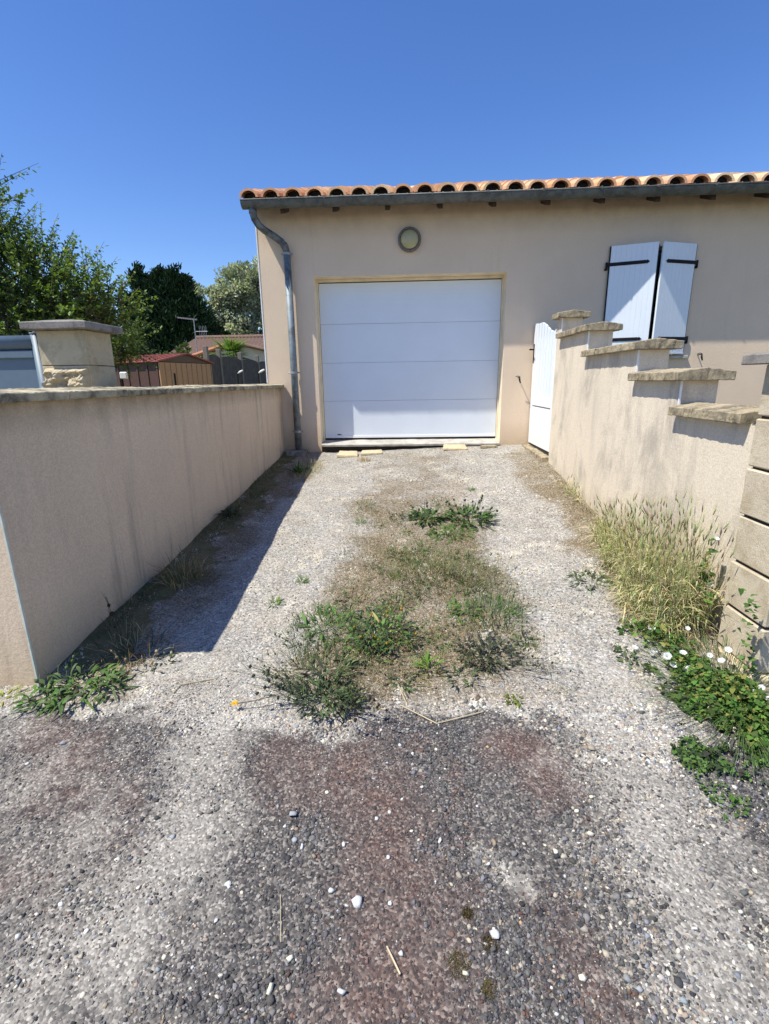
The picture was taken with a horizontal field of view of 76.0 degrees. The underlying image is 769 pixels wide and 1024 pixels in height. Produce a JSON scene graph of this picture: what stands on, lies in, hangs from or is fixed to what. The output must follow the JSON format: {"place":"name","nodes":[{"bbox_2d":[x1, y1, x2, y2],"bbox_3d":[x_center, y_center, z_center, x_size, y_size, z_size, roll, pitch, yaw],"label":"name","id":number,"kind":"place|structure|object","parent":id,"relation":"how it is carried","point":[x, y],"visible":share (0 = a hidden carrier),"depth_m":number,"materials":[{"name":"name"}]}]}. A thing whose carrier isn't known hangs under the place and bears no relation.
{"place":"outdoors","nodes":[
{"label":"outdoors","id":0,"kind":"place"},
{"bbox_2d":[170,317,264,361],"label":"neighbour house","id":1,"kind":"structure","parent":0,"point":[255,346],"depth_m":31.93,"materials":[{"name":"brown tile"}]},
{"bbox_2d":[280,894,280,941],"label":"twig","id":2,"kind":"object","parent":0,"point":[280,917],"visible":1,"depth_m":1.33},
{"bbox_2d":[0,444,768,1023],"bbox_3d":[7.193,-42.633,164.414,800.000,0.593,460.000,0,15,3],"label":"ground","id":3,"kind":"structure","parent":0,"point":[58,795],"depth_m":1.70,"materials":[{"name":"grey gravel"}]},
{"bbox_2d":[0,684,31,706],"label":"pale weed","id":4,"kind":"object","parent":3,"relation":"on","point":[1,693],"visible":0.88,"depth_m":2.27,"materials":[{"name":"yellow plant"}]},
{"bbox_2d":[19,319,122,387],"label":"gate pillar","id":5,"kind":"structure","parent":3,"relation":"on","point":[75,353],"depth_m":3.24,"materials":[{"name":"stone"}]},
{"bbox_2d":[0,331,44,388],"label":"metal gate","id":6,"kind":"structure","parent":5,"relation":"attached to","point":[21,365],"depth_m":3.31,"materials":[{"name":"white metal"}]},
{"bbox_2d":[8,655,140,724],"bbox_3d":[-1.395,0.777,2.239,0.560,0.248,0.422,0,15,3],"label":"broadleaf weed","id":7,"kind":"object","parent":3,"relation":"on","point":[111,675],"visible":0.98,"depth_m":2.22,"materials":[{"name":"green plant"}]},
{"bbox_2d":[3,283,146,354],"bbox_3d":[-10.349,-4.881,14.572,6.290,4.166,2.650,0,15,3],"label":"garden bush","id":8,"kind":"object","parent":3,"relation":"on","point":[142,350],"depth_m":14.80,"materials":[{"name":"green plant"}]},
{"bbox_2d":[0,155,162,360],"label":"plum tree","id":9,"kind":"object","parent":3,"relation":"on","point":[19,259],"visible":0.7,"depth_m":5.93,"materials":[{"name":"green plant"}]},
{"bbox_2d":[24,289,158,376],"bbox_3d":[-5.428,-2.844,9.107,2.413,2.990,1.467,0,15,3],"label":"young tree","id":10,"kind":"object","parent":3,"relation":"on","point":[123,357],"visible":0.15,"depth_m":9.01,"materials":[{"name":"green plant"}]},
{"bbox_2d":[120,372,127,386],"bbox_3d":[-5.469,-2.345,10.472,0.165,1.220,0.085,0,15,3],"label":"meter box","id":11,"kind":"object","parent":3,"relation":"on","point":[123,375],"visible":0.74,"depth_m":10.30,"materials":[{"name":"paint"}]},
{"bbox_2d":[78,594,182,672],"bbox_3d":[-1.293,0.582,2.517,0.565,0.323,0.464,0,15,3],"label":"withered weed","id":12,"kind":"object","parent":3,"relation":"on","point":[111,614],"visible":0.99,"depth_m":2.55,"materials":[{"name":"brown plant"}]},
{"bbox_2d":[0,384,284,686],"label":"boundary wall","id":13,"kind":"structure","parent":3,"relation":"on","point":[108,492],"depth_m":2.79,"materials":[{"name":"paint"}]},
{"bbox_2d":[114,353,214,386],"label":"metal shed","id":14,"kind":"structure","parent":3,"relation":"on","point":[188,369],"depth_m":13.21,"materials":[{"name":"beige metal"}]},
{"bbox_2d":[114,260,222,354],"bbox_3d":[-17.886,-14.999,40.860,10.248,10.887,6.348,0,15,3],"label":"conifer","id":15,"kind":"object","parent":3,"relation":"on","point":[172,288],"visible":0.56,"depth_m":39.57,"materials":[{"name":"green plant"}]},
{"bbox_2d":[155,341,202,357],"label":"garden shrub","id":16,"kind":"object","parent":3,"relation":"on","point":[179,349],"visible":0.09,"depth_m":15.84,"materials":[{"name":"green plant"}]},
{"bbox_2d":[147,535,227,591],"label":"dry grass clump","id":17,"kind":"object","parent":3,"relation":"on","point":[184,570],"visible":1,"depth_m":3.29,"materials":[{"name":"plant"}]},
{"bbox_2d":[95,463,282,638],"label":"wall foot grass","id":18,"kind":"structure","parent":3,"relation":"on","point":[272,468],"depth_m":3.43,"materials":[{"name":"plant"}]},
{"bbox_2d":[173,677,216,692],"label":"twig","id":19,"kind":"object","parent":3,"relation":"on","point":[193,682],"visible":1,"depth_m":2.30,"materials":[{"name":"beige wood"}]},
{"bbox_2d":[218,326,231,334],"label":"evergreen bush","id":20,"kind":"object","parent":3,"relation":"on","point":[226,332],"visible":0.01,"depth_m":41.62,"materials":[{"name":"green plant"}]},
{"bbox_2d":[193,255,262,334],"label":"poplar tree","id":21,"kind":"object","parent":3,"relation":"on","point":[234,298],"visible":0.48,"depth_m":43.94,"materials":[{"name":"green plant"}]},
{"bbox_2d":[224,880,231,886],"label":"pebble","id":22,"kind":"object","parent":3,"relation":"on","point":[229,882],"visible":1,"depth_m":1.42,"materials":[{"name":"stone"}]},
{"bbox_2d":[208,336,250,358],"bbox_3d":[-6.804,-6.334,21.989,2.333,3.052,2.416,0,15,3],"label":"palm tree","id":23,"kind":"object","parent":3,"relation":"on","point":[232,348],"visible":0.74,"depth_m":21.34,"materials":[{"name":"green plant"}]},
{"bbox_2d":[215,506,243,518],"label":"shaded weed","id":24,"kind":"object","parent":3,"relation":"on","point":[227,511],"visible":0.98,"depth_m":4.48,"materials":[{"name":"green plant"}]},
{"bbox_2d":[202,346,266,384],"bbox_3d":[-5.319,-5.716,21.446,0.140,2.090,12.240,0,15,3],"label":"concrete fence","id":25,"kind":"object","parent":3,"relation":"on","point":[225,369],"visible":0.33,"depth_m":17.86,"materials":[{"name":"grey concrete"}]},
{"bbox_2d":[231,694,277,705],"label":"yellow flower","id":26,"kind":"object","parent":3,"relation":"on","point":[234,702],"visible":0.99,"depth_m":2.11,"materials":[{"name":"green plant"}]},
{"bbox_2d":[257,369,263,383],"bbox_3d":[-3.015,-2.870,12.172,0.208,1.285,0.069,4,16,20],"label":"garden stake","id":27,"kind":"object","parent":3,"relation":"on","point":[260,371],"visible":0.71,"depth_m":12.06,"materials":[{"name":"white paint"}]},
{"bbox_2d":[266,982,273,994],"bbox_3d":[-0.273,1.141,1.174,0.011,0.024,0.027,1,15,8],"label":"pebble","id":28,"kind":"object","parent":3,"relation":"on","point":[270,989],"visible":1,"depth_m":1.17,"materials":[{"name":"stone"}]},
{"bbox_2d":[267,595,283,606],"bbox_3d":[-0.664,0.554,2.995,0.130,0.067,0.151,0,15,3],"label":"weed sprout","id":29,"kind":"object","parent":3,"relation":"on","point":[278,600],"visible":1,"depth_m":3.01,"materials":[{"name":"green plant"}]},
{"bbox_2d":[286,954,293,961],"bbox_3d":[-0.236,1.120,1.237,0.013,0.014,0.019,11,19,37],"label":"pebble","id":30,"kind":"object","parent":3,"relation":"on","point":[289,958],"visible":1,"depth_m":1.23,"materials":[{"name":"stone"}]},
{"bbox_2d":[289,811,297,815],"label":"pebble","id":31,"kind":"object","parent":3,"relation":"on","point":[292,813],"visible":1,"depth_m":1.63,"materials":[{"name":"stone"}]},
{"bbox_2d":[291,837,297,843],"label":"pebble","id":32,"kind":"object","parent":3,"relation":"on","point":[294,839],"visible":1,"depth_m":1.55,"materials":[{"name":"stone"}]},
{"bbox_2d":[286,449,307,455],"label":"drain block","id":33,"kind":"structure","parent":3,"relation":"on","point":[295,452],"depth_m":6.79,"materials":[{"name":"grey concrete"}]},
{"bbox_2d":[295,574,309,583],"bbox_3d":[-0.548,0.452,3.280,0.133,0.051,0.141,0,15,3],"label":"weed sprout","id":34,"kind":"object","parent":3,"relation":"on","point":[303,580],"visible":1,"depth_m":3.28,"materials":[{"name":"green plant"}]},
{"bbox_2d":[287,457,325,478],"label":"dock weed","id":35,"kind":"object","parent":3,"relation":"on","point":[297,469],"visible":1,"depth_m":5.96,"materials":[{"name":"green plant"}]},
{"bbox_2d":[256,627,361,698],"bbox_3d":[-0.350,0.696,2.312,0.493,0.212,0.478,0,15,3],"label":"grass tuft","id":36,"kind":"object","parent":3,"relation":"on","point":[320,662],"visible":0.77,"depth_m":2.36,"materials":[{"name":"green plant"}]},
{"bbox_2d":[270,601,365,660],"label":"grass tuft","id":37,"kind":"object","parent":3,"relation":"on","point":[326,612],"visible":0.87,"depth_m":2.71,"materials":[{"name":"green plant"}]},
{"bbox_2d":[231,642,410,736],"bbox_3d":[-0.275,0.736,2.056,0.536,0.267,0.727,-11,18,-34],"label":"wiry weed","id":38,"kind":"object","parent":3,"relation":"on","point":[345,693],"visible":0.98,"depth_m":2.12,"materials":[{"name":"green plant"}]},
{"bbox_2d":[328,887,334,892],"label":"pebble","id":39,"kind":"object","parent":3,"relation":"on","point":[331,890],"visible":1,"depth_m":1.40,"materials":[{"name":"stone"}]},
{"bbox_2d":[337,987,346,995],"bbox_3d":[-0.102,1.137,1.167,0.025,0.019,0.014,10,18,35],"label":"pebble","id":40,"kind":"object","parent":3,"relation":"on","point":[341,991],"visible":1,"depth_m":1.16,"materials":[{"name":"stone"}]},
{"bbox_2d":[337,451,357,457],"bbox_3d":[-0.496,-0.791,6.740,0.291,0.077,0.171,1,15,6],"label":"slab piece","id":41,"kind":"object","parent":3,"relation":"on","point":[346,454],"visible":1,"depth_m":6.69,"materials":[{"name":"beige stone"}]},
{"bbox_2d":[351,895,361,907],"bbox_3d":[-0.078,1.084,1.369,0.031,0.024,0.033,0,15,3],"label":"pebble","id":42,"kind":"object","parent":3,"relation":"on","point":[356,900],"visible":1,"depth_m":1.36,"materials":[{"name":"stone"}]},
{"bbox_2d":[357,456,371,461],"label":"straw tuft","id":43,"kind":"object","parent":3,"relation":"on","point":[362,459],"visible":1,"depth_m":6.42,"materials":[{"name":"plant"}]},
{"bbox_2d":[360,450,382,454],"bbox_3d":[-0.175,-0.819,6.762,0.308,0.063,0.120,0,15,3],"label":"slab piece","id":44,"kind":"object","parent":3,"relation":"on","point":[371,452],"visible":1,"depth_m":6.72,"materials":[{"name":"beige stone"}]},
{"bbox_2d":[338,587,435,666],"bbox_3d":[0.010,0.601,2.551,0.523,0.244,0.556,0,15,3],"label":"leafy weed","id":45,"kind":"object","parent":3,"relation":"on","point":[381,649],"visible":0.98,"depth_m":2.54,"materials":[{"name":"green plant"}]},
{"bbox_2d":[386,946,400,974],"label":"twig","id":46,"kind":"object","parent":3,"relation":"on","point":[393,960],"visible":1,"depth_m":1.23,"materials":[{"name":"beige wood"}]},
{"bbox_2d":[387,572,402,579],"bbox_3d":[0.065,0.424,3.271,0.127,0.042,0.143,0,15,3],"label":"weed sprout","id":47,"kind":"object","parent":3,"relation":"on","point":[392,573],"visible":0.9,"depth_m":3.28,"materials":[{"name":"green plant"}]},
{"bbox_2d":[404,499,449,524],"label":"plantain clump","id":48,"kind":"object","parent":3,"relation":"on","point":[416,513],"visible":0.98,"depth_m":4.32,"materials":[{"name":"green plant"}]},
{"bbox_2d":[89,445,767,717],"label":"dry grass","id":49,"kind":"structure","parent":3,"relation":"on","point":[369,576],"depth_m":3.14,"materials":[{"name":"brown plant"}]},
{"bbox_2d":[409,650,449,686],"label":"weed","id":50,"kind":"object","parent":3,"relation":"on","point":[427,658],"visible":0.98,"depth_m":2.34,"materials":[{"name":"green plant"}]},
{"bbox_2d":[400,705,482,723],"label":"twig","id":51,"kind":"object","parent":3,"relation":"on","point":[442,721],"visible":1,"depth_m":2.06,"materials":[{"name":"beige wood"}]},
{"bbox_2d":[426,521,478,543],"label":"grass tuft","id":52,"kind":"object","parent":3,"relation":"on","point":[447,528],"visible":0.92,"depth_m":4.01,"materials":[{"name":"green plant"}]},
{"bbox_2d":[382,542,528,594],"bbox_3d":[0.389,0.340,3.367,1.111,0.208,0.771,13,20,42],"label":"grass patch","id":53,"kind":"object","parent":3,"relation":"on","point":[446,564],"visible":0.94,"depth_m":3.37,"materials":[{"name":"green plant"}]},
{"bbox_2d":[443,444,467,450],"bbox_3d":[0.959,-0.880,6.704,0.330,0.073,0.172,0,15,3],"label":"slab piece","id":54,"kind":"object","parent":3,"relation":"on","point":[449,447],"visible":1,"depth_m":6.67,"materials":[{"name":"beige stone"}]},
{"bbox_2d":[456,871,461,878],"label":"pebble","id":55,"kind":"object","parent":3,"relation":"on","point":[458,875],"visible":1,"depth_m":1.43,"materials":[{"name":"stone"}]},
{"bbox_2d":[447,948,471,978],"bbox_3d":[0.187,1.121,1.224,0.064,0.014,0.070,0,15,3],"label":"moss cushion","id":56,"kind":"object","parent":3,"relation":"on","point":[456,963],"visible":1,"depth_m":1.23,"materials":[{"name":"green plant"}]},
{"bbox_2d":[462,970,468,976],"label":"pebble","id":57,"kind":"object","parent":3,"relation":"on","point":[465,973],"visible":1,"depth_m":1.20,"materials":[{"name":"stone"}]},
{"bbox_2d":[461,906,473,919],"bbox_3d":[0.225,1.088,1.337,0.039,0.011,0.041,0,15,3],"label":"moss cushion","id":58,"kind":"object","parent":3,"relation":"on","point":[467,914],"visible":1,"depth_m":1.33,"materials":[{"name":"green plant"}]},
{"bbox_2d":[444,494,500,531],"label":"plantain clump","id":59,"kind":"object","parent":3,"relation":"on","point":[480,514],"visible":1,"depth_m":4.27,"materials":[{"name":"green plant"}]},
{"bbox_2d":[480,976,496,1000],"bbox_3d":[0.247,1.136,1.174,0.042,0.011,0.046,5,16,20],"label":"moss cushion","id":60,"kind":"object","parent":3,"relation":"on","point":[487,985],"visible":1,"depth_m":1.17,"materials":[{"name":"green plant"}]},
{"bbox_2d":[480,445,497,448],"bbox_3d":[1.415,-0.888,6.705,0.238,0.042,0.075,-1,15,-2],"label":"slab piece","id":61,"kind":"object","parent":3,"relation":"on","point":[487,446],"visible":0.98,"depth_m":6.67,"materials":[{"name":"beige stone"}]},
{"bbox_2d":[481,933,498,955],"bbox_3d":[0.272,1.108,1.261,0.049,0.010,0.057,0,15,3],"label":"moss cushion","id":62,"kind":"object","parent":3,"relation":"on","point":[488,941],"visible":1,"depth_m":1.27,"materials":[{"name":"green plant"}]},
{"bbox_2d":[489,929,499,938],"bbox_3d":[0.289,1.103,1.284,0.025,0.017,0.032,-4,15,-12],"label":"pebble","id":63,"kind":"object","parent":3,"relation":"on","point":[494,933],"visible":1,"depth_m":1.28,"materials":[{"name":"stone"}]},
{"bbox_2d":[445,570,546,632],"bbox_3d":[0.615,0.488,2.806,0.500,0.250,0.482,-6,16,-17],"label":"grass tuft","id":64,"kind":"object","parent":3,"relation":"on","point":[490,599],"visible":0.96,"depth_m":2.85,"materials":[{"name":"green plant"}]},
{"bbox_2d":[239,171,768,451],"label":"garage house","id":65,"kind":"structure","parent":3,"relation":"on","point":[403,316],"depth_m":6.35,"materials":[{"name":"beige plaster"},{"name":"terracotta tile"},{"name":"dark timber"}]},
{"bbox_2d":[316,275,503,440],"bbox_3d":[0.350,-2.087,6.876,2.500,2.168,0.100,0,15,3],"label":"garage door","id":66,"kind":"structure","parent":65,"relation":"in","point":[411,357],"depth_m":6.84,"materials":[{"name":"white metal"}]},
{"bbox_2d":[648,250,661,338],"bbox_3d":[3.379,-2.764,6.529,0.988,1.278,0.015,0,15,3],"label":"window","id":67,"kind":"structure","parent":65,"relation":"in","point":[660,251],"depth_m":6.49,"materials":[{"name":"glass"}]},
{"bbox_2d":[427,594,582,679],"bbox_3d":[0.551,0.618,2.368,0.700,0.270,0.630,0,15,3],"label":"purple leaved weed","id":68,"kind":"object","parent":3,"relation":"on","point":[483,647],"visible":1,"depth_m":2.39,"materials":[{"name":"green plant"}]},
{"bbox_2d":[502,606,521,618],"bbox_3d":[0.741,0.585,2.836,0.140,0.049,0.165,0,15,3],"label":"weed sprout","id":69,"kind":"object","parent":3,"relation":"on","point":[512,611],"visible":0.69,"depth_m":2.85,"materials":[{"name":"green plant"}]},
{"bbox_2d":[504,694,524,707],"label":"mossy weed","id":70,"kind":"object","parent":3,"relation":"on","point":[514,702],"visible":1,"depth_m":2.12,"materials":[{"name":"green plant"}]},
{"bbox_2d":[554,475,582,504],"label":"barley grass","id":71,"kind":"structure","parent":3,"relation":"on","point":[567,489],"depth_m":4.72,"materials":[{"name":"beige plant"}]},
{"bbox_2d":[534,462,613,540],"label":"wall foot grass","id":72,"kind":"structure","parent":3,"relation":"on","point":[565,491],"depth_m":4.94,"materials":[{"name":"beige plant"}]},
{"bbox_2d":[578,974,586,981],"bbox_3d":[0.479,1.127,1.190,0.020,0.013,0.013,5,16,21],"label":"pebble","id":73,"kind":"object","parent":3,"relation":"on","point":[582,977],"visible":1,"depth_m":1.19,"materials":[{"name":"stone"}]},
{"bbox_2d":[564,568,618,594],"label":"creeping weed","id":74,"kind":"object","parent":3,"relation":"on","point":[593,575],"visible":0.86,"depth_m":3.22,"materials":[{"name":"green plant"}]},
{"bbox_2d":[587,744,595,750],"bbox_3d":[0.793,0.902,1.882,0.032,0.016,0.031,0,15,3],"label":"pebble","id":75,"kind":"object","parent":3,"relation":"on","point":[591,747],"visible":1,"depth_m":1.88,"materials":[{"name":"stone"}]},
{"bbox_2d":[581,495,634,559],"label":"barley grass","id":76,"kind":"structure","parent":3,"relation":"on","point":[601,529],"depth_m":3.76,"materials":[{"name":"plant"}]},
{"bbox_2d":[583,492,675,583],"bbox_3d":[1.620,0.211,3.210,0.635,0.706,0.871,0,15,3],"label":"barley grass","id":77,"kind":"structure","parent":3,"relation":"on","point":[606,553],"depth_m":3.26,"materials":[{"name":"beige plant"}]},
{"bbox_2d":[636,985,643,992],"bbox_3d":[0.606,1.130,1.166,0.016,0.011,0.014,-13,19,-38],"label":"pebble","id":78,"kind":"object","parent":3,"relation":"on","point":[640,989],"visible":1,"depth_m":1.16,"materials":[{"name":"stone"}]},
{"bbox_2d":[548,309,761,629],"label":"stepped wall","id":79,"kind":"structure","parent":3,"relation":"on","point":[629,418],"depth_m":3.47,"materials":[{"name":"beige paint"}]},
{"bbox_2d":[521,322,557,461],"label":"garden gate","id":80,"kind":"structure","parent":79,"relation":"attached to","point":[544,358],"depth_m":6.12,"materials":[{"name":"white paint"}]},
{"bbox_2d":[577,482,741,646],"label":"barley grass","id":81,"kind":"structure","parent":3,"relation":"on","point":[682,587],"depth_m":2.65,"materials":[{"name":"plant"}]},
{"bbox_2d":[603,576,716,651],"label":"dry grass","id":82,"kind":"structure","parent":3,"relation":"on","point":[693,625],"depth_m":2.70,"materials":[{"name":"beige plant"}]},
{"bbox_2d":[613,536,768,821],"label":"bindweed","id":83,"kind":"object","parent":3,"relation":"on","point":[751,710],"visible":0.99,"depth_m":2.08,"materials":[{"name":"green plant"}]},
{"bbox_2d":[717,352,768,683],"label":"stone pillar","id":84,"kind":"structure","parent":3,"relation":"on","point":[749,566],"depth_m":2.27,"materials":[{"name":"stone"}]},
{"bbox_2d":[0,0,768,346],"label":"sky","id":85,"kind":"structure","parent":0,"point":[145,124],"materials":[{"name":"blue"}]},
{"bbox_2d":[304,496,539,700],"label":"mixed grass","id":86,"kind":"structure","parent":0,"point":[390,606],"depth_m":2.92,"materials":[{"name":"green plant"}]}
]}

